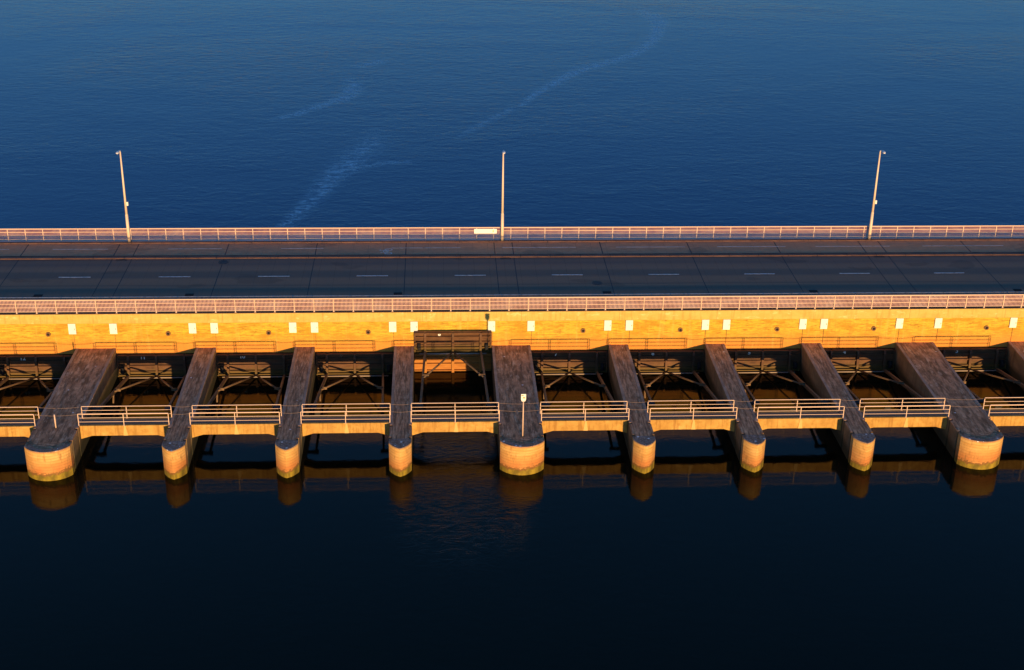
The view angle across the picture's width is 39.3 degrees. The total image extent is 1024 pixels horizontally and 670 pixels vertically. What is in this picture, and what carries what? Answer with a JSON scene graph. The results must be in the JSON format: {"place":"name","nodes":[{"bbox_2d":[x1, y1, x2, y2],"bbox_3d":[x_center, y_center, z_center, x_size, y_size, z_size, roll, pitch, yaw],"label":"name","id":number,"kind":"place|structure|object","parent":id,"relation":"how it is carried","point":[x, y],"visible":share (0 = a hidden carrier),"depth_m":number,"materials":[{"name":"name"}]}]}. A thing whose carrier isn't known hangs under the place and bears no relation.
{"place":"outdoors","nodes":[
{"label":"outdoors","id":0,"kind":"place"},
{"bbox_2d":[0,347,1023,669],"bbox_3d":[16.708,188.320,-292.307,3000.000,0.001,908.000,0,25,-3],"label":"water","id":1,"kind":"structure","parent":0,"point":[800,549],"depth_m":90.04,"materials":[{"name":"black liquid"}]},
{"bbox_2d":[0,355,71,412],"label":"sluice gate","id":2,"kind":"structure","parent":1,"relation":"in","point":[35,366],"depth_m":110.32,"materials":[{"name":"metal"}]},
{"bbox_2d":[24,348,117,480],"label":"pier","id":3,"kind":"structure","parent":1,"relation":"in","point":[88,377],"depth_m":100.77,"materials":[{"name":"concrete"}]},
{"bbox_2d":[0,406,39,436],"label":"footbridge span","id":4,"kind":"object","parent":3,"relation":"on","point":[15,427],"visible":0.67,"depth_m":98.93,"materials":[{"name":"concrete"}]},
{"bbox_2d":[90,354,193,411],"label":"sluice gate","id":5,"kind":"structure","parent":1,"relation":"in","point":[153,365],"depth_m":110.78,"materials":[{"name":"metal"}]},
{"bbox_2d":[162,347,216,479],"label":"pier","id":6,"kind":"structure","parent":1,"relation":"in","point":[179,445],"depth_m":101.45,"materials":[{"name":"concrete"}]},
{"bbox_2d":[77,405,171,438],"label":"footbridge span","id":7,"kind":"object","parent":6,"relation":"on","point":[110,426],"visible":0.88,"depth_m":99.35,"materials":[{"name":"concrete"}]},
{"bbox_2d":[189,404,281,437],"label":"footbridge span","id":8,"kind":"object","parent":6,"relation":"on","point":[207,425],"visible":0.91,"depth_m":99.74,"materials":[{"name":"concrete"}]},
{"bbox_2d":[198,353,293,410],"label":"sluice gate","id":9,"kind":"structure","parent":6,"relation":"attached to","point":[253,364],"depth_m":111.21,"materials":[{"name":"metal"}]},
{"bbox_2d":[275,347,315,477],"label":"pier","id":10,"kind":"structure","parent":1,"relation":"in","point":[289,442],"depth_m":101.55,"materials":[{"name":"concrete"}]},
{"bbox_2d":[300,403,390,435],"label":"footbridge span","id":11,"kind":"object","parent":10,"relation":"on","point":[345,423],"visible":0.95,"depth_m":100.16,"materials":[{"name":"concrete"}]},
{"bbox_2d":[306,352,392,409],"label":"sluice gate","id":12,"kind":"structure","parent":1,"relation":"in","point":[344,364],"depth_m":111.64,"materials":[{"name":"metal"}]},
{"bbox_2d":[389,346,413,476],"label":"pier","id":13,"kind":"structure","parent":1,"relation":"in","point":[400,443],"depth_m":101.54,"materials":[{"name":"concrete"}]},
{"bbox_2d":[411,402,499,434],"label":"footbridge span","id":14,"kind":"object","parent":13,"relation":"on","point":[455,422],"visible":1,"depth_m":100.56,"materials":[{"name":"concrete"}]},
{"bbox_2d":[0,230,1023,354],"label":"dam wall","id":15,"kind":"structure","parent":1,"relation":"in","point":[368,330],"depth_m":111.78,"materials":[{"name":"yellow concrete"}]},
{"bbox_2d":[68,324,75,348],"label":"control box","id":16,"kind":"object","parent":15,"relation":"attached to","point":[71,328],"visible":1,"depth_m":109.45,"materials":[{"name":"white paint"}]},
{"bbox_2d":[68,325,75,333],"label":"door","id":17,"kind":"structure","parent":16,"relation":"in","point":[71,327],"depth_m":109.46,"materials":[{"name":"white paint"}]},
{"bbox_2d":[109,323,117,344],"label":"control box","id":18,"kind":"object","parent":15,"relation":"attached to","point":[113,328],"visible":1,"depth_m":109.60,"materials":[{"name":"metal"}]},
{"bbox_2d":[109,324,116,333],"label":"door","id":19,"kind":"structure","parent":18,"relation":"in","point":[113,330],"depth_m":109.62,"materials":[{"name":"white paint"}]},
{"bbox_2d":[188,323,196,343],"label":"control box","id":20,"kind":"object","parent":15,"relation":"attached to","point":[192,327],"visible":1,"depth_m":109.92,"materials":[{"name":"metal"}]},
{"bbox_2d":[189,324,195,332],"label":"door","id":21,"kind":"structure","parent":20,"relation":"in","point":[192,329],"depth_m":109.94,"materials":[{"name":"white paint"}]},
{"bbox_2d":[210,323,217,347],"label":"control box","id":22,"kind":"object","parent":15,"relation":"attached to","point":[214,327],"visible":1,"depth_m":110.01,"materials":[{"name":"metal"}]},
{"bbox_2d":[211,324,217,332],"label":"door","id":23,"kind":"structure","parent":22,"relation":"in","point":[214,329],"depth_m":110.02,"materials":[{"name":"white paint"}]},
{"bbox_2d":[289,322,296,346],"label":"control box","id":24,"kind":"object","parent":15,"relation":"attached to","point":[292,327],"visible":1,"depth_m":110.35,"materials":[{"name":"metal"}]},
{"bbox_2d":[289,323,295,331],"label":"door","id":25,"kind":"structure","parent":24,"relation":"in","point":[292,326],"depth_m":110.31,"materials":[{"name":"white paint"}]},
{"bbox_2d":[311,322,317,337],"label":"control box","id":26,"kind":"object","parent":15,"relation":"attached to","point":[314,327],"visible":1,"depth_m":110.42,"materials":[{"name":"metal"}]},
{"bbox_2d":[311,323,317,331],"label":"door","id":27,"kind":"structure","parent":26,"relation":"in","point":[314,326],"depth_m":110.42,"materials":[{"name":"white paint"}]},
{"bbox_2d":[389,322,395,342],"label":"control box","id":28,"kind":"object","parent":15,"relation":"attached to","point":[392,326],"visible":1,"depth_m":110.75,"materials":[{"name":"metal"}]},
{"bbox_2d":[389,322,395,331],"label":"door","id":29,"kind":"structure","parent":28,"relation":"in","point":[392,325],"depth_m":110.72,"materials":[{"name":"white paint"}]},
{"bbox_2d":[410,321,417,331],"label":"control box","id":30,"kind":"object","parent":15,"relation":"attached to","point":[413,326],"visible":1,"depth_m":110.80,"materials":[{"name":"metal"}]},
{"bbox_2d":[411,322,416,331],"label":"door","id":31,"kind":"structure","parent":30,"relation":"in","point":[413,324],"depth_m":110.80,"materials":[{"name":"white paint"}]},
{"bbox_2d":[414,354,490,372],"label":"stop gate","id":32,"kind":"structure","parent":15,"relation":"attached to","point":[452,362],"depth_m":112.42,"materials":[{"name":"orange metal"}]},
{"bbox_2d":[488,321,494,330],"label":"control box","id":33,"kind":"object","parent":15,"relation":"attached to","point":[491,325],"visible":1,"depth_m":111.12,"materials":[{"name":"metal"}]},
{"bbox_2d":[488,322,494,330],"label":"door","id":34,"kind":"structure","parent":33,"relation":"in","point":[491,325],"depth_m":111.12,"materials":[{"name":"white paint"}]},
{"bbox_2d":[0,241,1023,255],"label":"cycle path","id":35,"kind":"structure","parent":15,"relation":"on","point":[474,248],"depth_m":122.99,"materials":[{"name":"asphalt"}]},
{"bbox_2d":[0,252,1023,259],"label":"kerb","id":36,"kind":"structure","parent":15,"relation":"on","point":[508,255],"depth_m":121.39,"materials":[{"name":"concrete"}]},
{"bbox_2d":[0,238,1023,243],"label":"kerb","id":37,"kind":"structure","parent":15,"relation":"on","point":[497,241],"depth_m":124.27,"materials":[{"name":"concrete"}]},
{"bbox_2d":[116,150,131,241],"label":"street lamp","id":38,"kind":"object","parent":37,"relation":"on","point":[126,204],"visible":1,"depth_m":121.26,"materials":[{"name":"metal"}]},
{"bbox_2d":[500,150,505,240],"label":"street lamp","id":39,"kind":"object","parent":37,"relation":"on","point":[502,217],"visible":1,"depth_m":122.97,"materials":[{"name":"metal"}]},
{"bbox_2d":[867,150,885,239],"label":"street lamp","id":40,"kind":"object","parent":37,"relation":"on","point":[872,216],"visible":1,"depth_m":124.61,"materials":[{"name":"metal"}]},
{"bbox_2d":[0,294,1023,313],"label":"railing","id":41,"kind":"object","parent":15,"relation":"on","point":[568,300],"visible":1,"depth_m":110.76,"materials":[{"name":"metal"}]},
{"bbox_2d":[0,225,1023,240],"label":"railing","id":42,"kind":"object","parent":15,"relation":"on","point":[508,230],"visible":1,"depth_m":124.70,"materials":[{"name":"metal"}]},
{"bbox_2d":[474,229,496,233],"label":"sign","id":43,"kind":"object","parent":42,"relation":"attached to","point":[479,231],"visible":1,"depth_m":124.38,"materials":[{"name":"metal"}]},
{"bbox_2d":[527,321,534,341],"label":"control box","id":44,"kind":"object","parent":15,"relation":"attached to","point":[531,326],"visible":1,"depth_m":111.31,"materials":[{"name":"metal"}]},
{"bbox_2d":[528,322,533,330],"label":"door","id":45,"kind":"structure","parent":44,"relation":"in","point":[530,324],"depth_m":111.31,"materials":[{"name":"white paint"}]},
{"bbox_2d":[604,320,611,344],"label":"control box","id":46,"kind":"object","parent":15,"relation":"attached to","point":[607,325],"visible":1,"depth_m":111.61,"materials":[{"name":"metal"}]},
{"bbox_2d":[604,321,610,329],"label":"door","id":47,"kind":"structure","parent":46,"relation":"in","point":[607,323],"depth_m":111.61,"materials":[{"name":"white paint"}]},
{"bbox_2d":[625,320,632,336],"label":"control box","id":48,"kind":"object","parent":15,"relation":"attached to","point":[629,324],"visible":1,"depth_m":111.70,"materials":[{"name":"metal"}]},
{"bbox_2d":[626,321,632,329],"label":"door","id":49,"kind":"structure","parent":48,"relation":"in","point":[629,324],"depth_m":111.70,"materials":[{"name":"white paint"}]},
{"bbox_2d":[701,320,708,343],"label":"control box","id":50,"kind":"object","parent":15,"relation":"attached to","point":[705,325],"visible":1,"depth_m":112.03,"materials":[{"name":"metal"}]},
{"bbox_2d":[702,320,708,329],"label":"door","id":51,"kind":"structure","parent":50,"relation":"in","point":[705,324],"depth_m":112.02,"materials":[{"name":"white paint"}]},
{"bbox_2d":[723,319,730,343],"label":"control box","id":52,"kind":"object","parent":15,"relation":"attached to","point":[726,324],"visible":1,"depth_m":112.10,"materials":[{"name":"metal"}]},
{"bbox_2d":[723,320,729,328],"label":"door","id":53,"kind":"structure","parent":52,"relation":"in","point":[726,325],"depth_m":112.11,"materials":[{"name":"white paint"}]},
{"bbox_2d":[799,319,806,342],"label":"control box","id":54,"kind":"object","parent":15,"relation":"attached to","point":[802,323],"visible":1,"depth_m":112.42,"materials":[{"name":"metal"}]},
{"bbox_2d":[799,320,806,328],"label":"door","id":55,"kind":"structure","parent":54,"relation":"in","point":[802,322],"depth_m":112.42,"materials":[{"name":"white paint"}]},
{"bbox_2d":[820,319,827,342],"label":"control box","id":56,"kind":"object","parent":15,"relation":"attached to","point":[823,323],"visible":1,"depth_m":112.52,"materials":[{"name":"metal"}]},
{"bbox_2d":[821,320,827,328],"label":"door","id":57,"kind":"structure","parent":56,"relation":"in","point":[823,322],"depth_m":112.52,"materials":[{"name":"white paint"}]},
{"bbox_2d":[895,318,903,341],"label":"control box","id":58,"kind":"object","parent":15,"relation":"attached to","point":[899,323],"visible":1,"depth_m":112.82,"materials":[{"name":"metal"}]},
{"bbox_2d":[896,319,902,327],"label":"door","id":59,"kind":"structure","parent":58,"relation":"in","point":[899,324],"depth_m":112.82,"materials":[{"name":"white paint"}]},
{"bbox_2d":[934,318,942,339],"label":"control box","id":60,"kind":"object","parent":15,"relation":"attached to","point":[938,323],"visible":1,"depth_m":112.99,"materials":[{"name":"metal"}]},
{"bbox_2d":[935,319,941,327],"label":"door","id":61,"kind":"structure","parent":60,"relation":"in","point":[938,323],"depth_m":112.98,"materials":[{"name":"white paint"}]},
{"bbox_2d":[1009,317,1017,341],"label":"control box","id":62,"kind":"object","parent":15,"relation":"attached to","point":[1013,322],"visible":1,"depth_m":113.30,"materials":[{"name":"metal"}]},
{"bbox_2d":[1010,318,1016,326],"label":"door","id":63,"kind":"structure","parent":62,"relation":"in","point":[1013,322],"depth_m":113.29,"materials":[{"name":"white paint"}]},
{"bbox_2d":[491,345,543,474],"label":"pier","id":64,"kind":"structure","parent":1,"relation":"in","point":[513,374],"depth_m":102.07,"materials":[{"name":"concrete"}]},
{"bbox_2d":[413,331,496,408],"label":"sluice gate","id":65,"kind":"structure","parent":64,"relation":"attached to","point":[448,342],"depth_m":111.25,"materials":[{"name":"metal"}]},
{"bbox_2d":[521,394,525,436],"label":"sign post","id":66,"kind":"object","parent":64,"relation":"on","point":[523,397],"visible":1,"depth_m":97.74,"materials":[{"name":"white metal"}]},
{"bbox_2d":[540,401,629,432],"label":"footbridge span","id":67,"kind":"object","parent":64,"relation":"on","point":[585,421],"visible":0.86,"depth_m":101.04,"materials":[{"name":"concrete"}]},
{"bbox_2d":[531,351,621,407],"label":"sluice gate","id":68,"kind":"structure","parent":1,"relation":"in","point":[576,363],"depth_m":112.50,"materials":[{"name":"metal"}]},
{"bbox_2d":[607,344,655,473],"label":"pier","id":69,"kind":"structure","parent":1,"relation":"in","point":[640,439],"depth_m":103.06,"materials":[{"name":"concrete"}]},
{"bbox_2d":[647,400,736,431],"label":"footbridge span","id":70,"kind":"object","parent":69,"relation":"on","point":[694,420],"visible":0.89,"depth_m":101.44,"materials":[{"name":"concrete"}]},
{"bbox_2d":[630,350,726,406],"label":"sluice gate","id":71,"kind":"structure","parent":1,"relation":"in","point":[670,361],"depth_m":112.88,"materials":[{"name":"metal"}]},
{"bbox_2d":[704,344,765,471],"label":"pier","id":72,"kind":"structure","parent":1,"relation":"in","point":[748,438],"depth_m":103.70,"materials":[{"name":"concrete"}]},
{"bbox_2d":[754,399,844,430],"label":"footbridge span","id":73,"kind":"object","parent":72,"relation":"on","point":[796,418],"visible":0.89,"depth_m":101.84,"materials":[{"name":"concrete"}]},
{"bbox_2d":[727,349,830,404],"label":"sluice gate","id":74,"kind":"structure","parent":1,"relation":"in","point":[766,360],"depth_m":113.30,"materials":[{"name":"metal"}]},
{"bbox_2d":[799,343,874,470],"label":"pier","id":75,"kind":"structure","parent":1,"relation":"in","point":[855,437],"depth_m":104.42,"materials":[{"name":"concrete"}]},
{"bbox_2d":[824,348,933,403],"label":"sluice gate","id":76,"kind":"structure","parent":75,"relation":"attached to","point":[860,360],"depth_m":113.71,"materials":[{"name":"metal"}]},
{"bbox_2d":[859,398,950,428],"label":"footbridge span","id":77,"kind":"object","parent":75,"relation":"on","point":[907,417],"visible":0.86,"depth_m":102.25,"materials":[{"name":"concrete"}]},
{"bbox_2d":[894,342,1003,469],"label":"pier","id":78,"kind":"structure","parent":1,"relation":"in","point":[971,436],"depth_m":104.32,"materials":[{"name":"concrete"}]},
{"bbox_2d":[983,397,1023,425],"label":"footbridge span","id":79,"kind":"object","parent":78,"relation":"on","point":[1006,416],"visible":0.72,"depth_m":102.64,"materials":[{"name":"concrete"}]},
{"bbox_2d":[1005,341,1023,389],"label":"pier","id":80,"kind":"structure","parent":1,"relation":"in","point":[1015,363],"depth_m":112.88,"materials":[{"name":"concrete"}]},
{"bbox_2d":[938,348,1023,402],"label":"sluice gate","id":81,"kind":"structure","parent":80,"relation":"attached to","point":[972,359],"depth_m":114.22,"materials":[{"name":"metal"}]},
{"bbox_2d":[0,0,1023,233],"bbox_3d":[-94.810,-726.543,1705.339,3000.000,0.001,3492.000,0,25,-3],"label":"water","id":82,"kind":"structure","parent":0,"point":[323,113],"depth_m":179.87,"materials":[{"name":"blue liquid"}]},
{"bbox_2d":[0,255,1023,312],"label":"road","id":83,"kind":"structure","parent":0,"point":[51,279],"depth_m":116.83,"materials":[{"name":"grey asphalt"}]}
]}

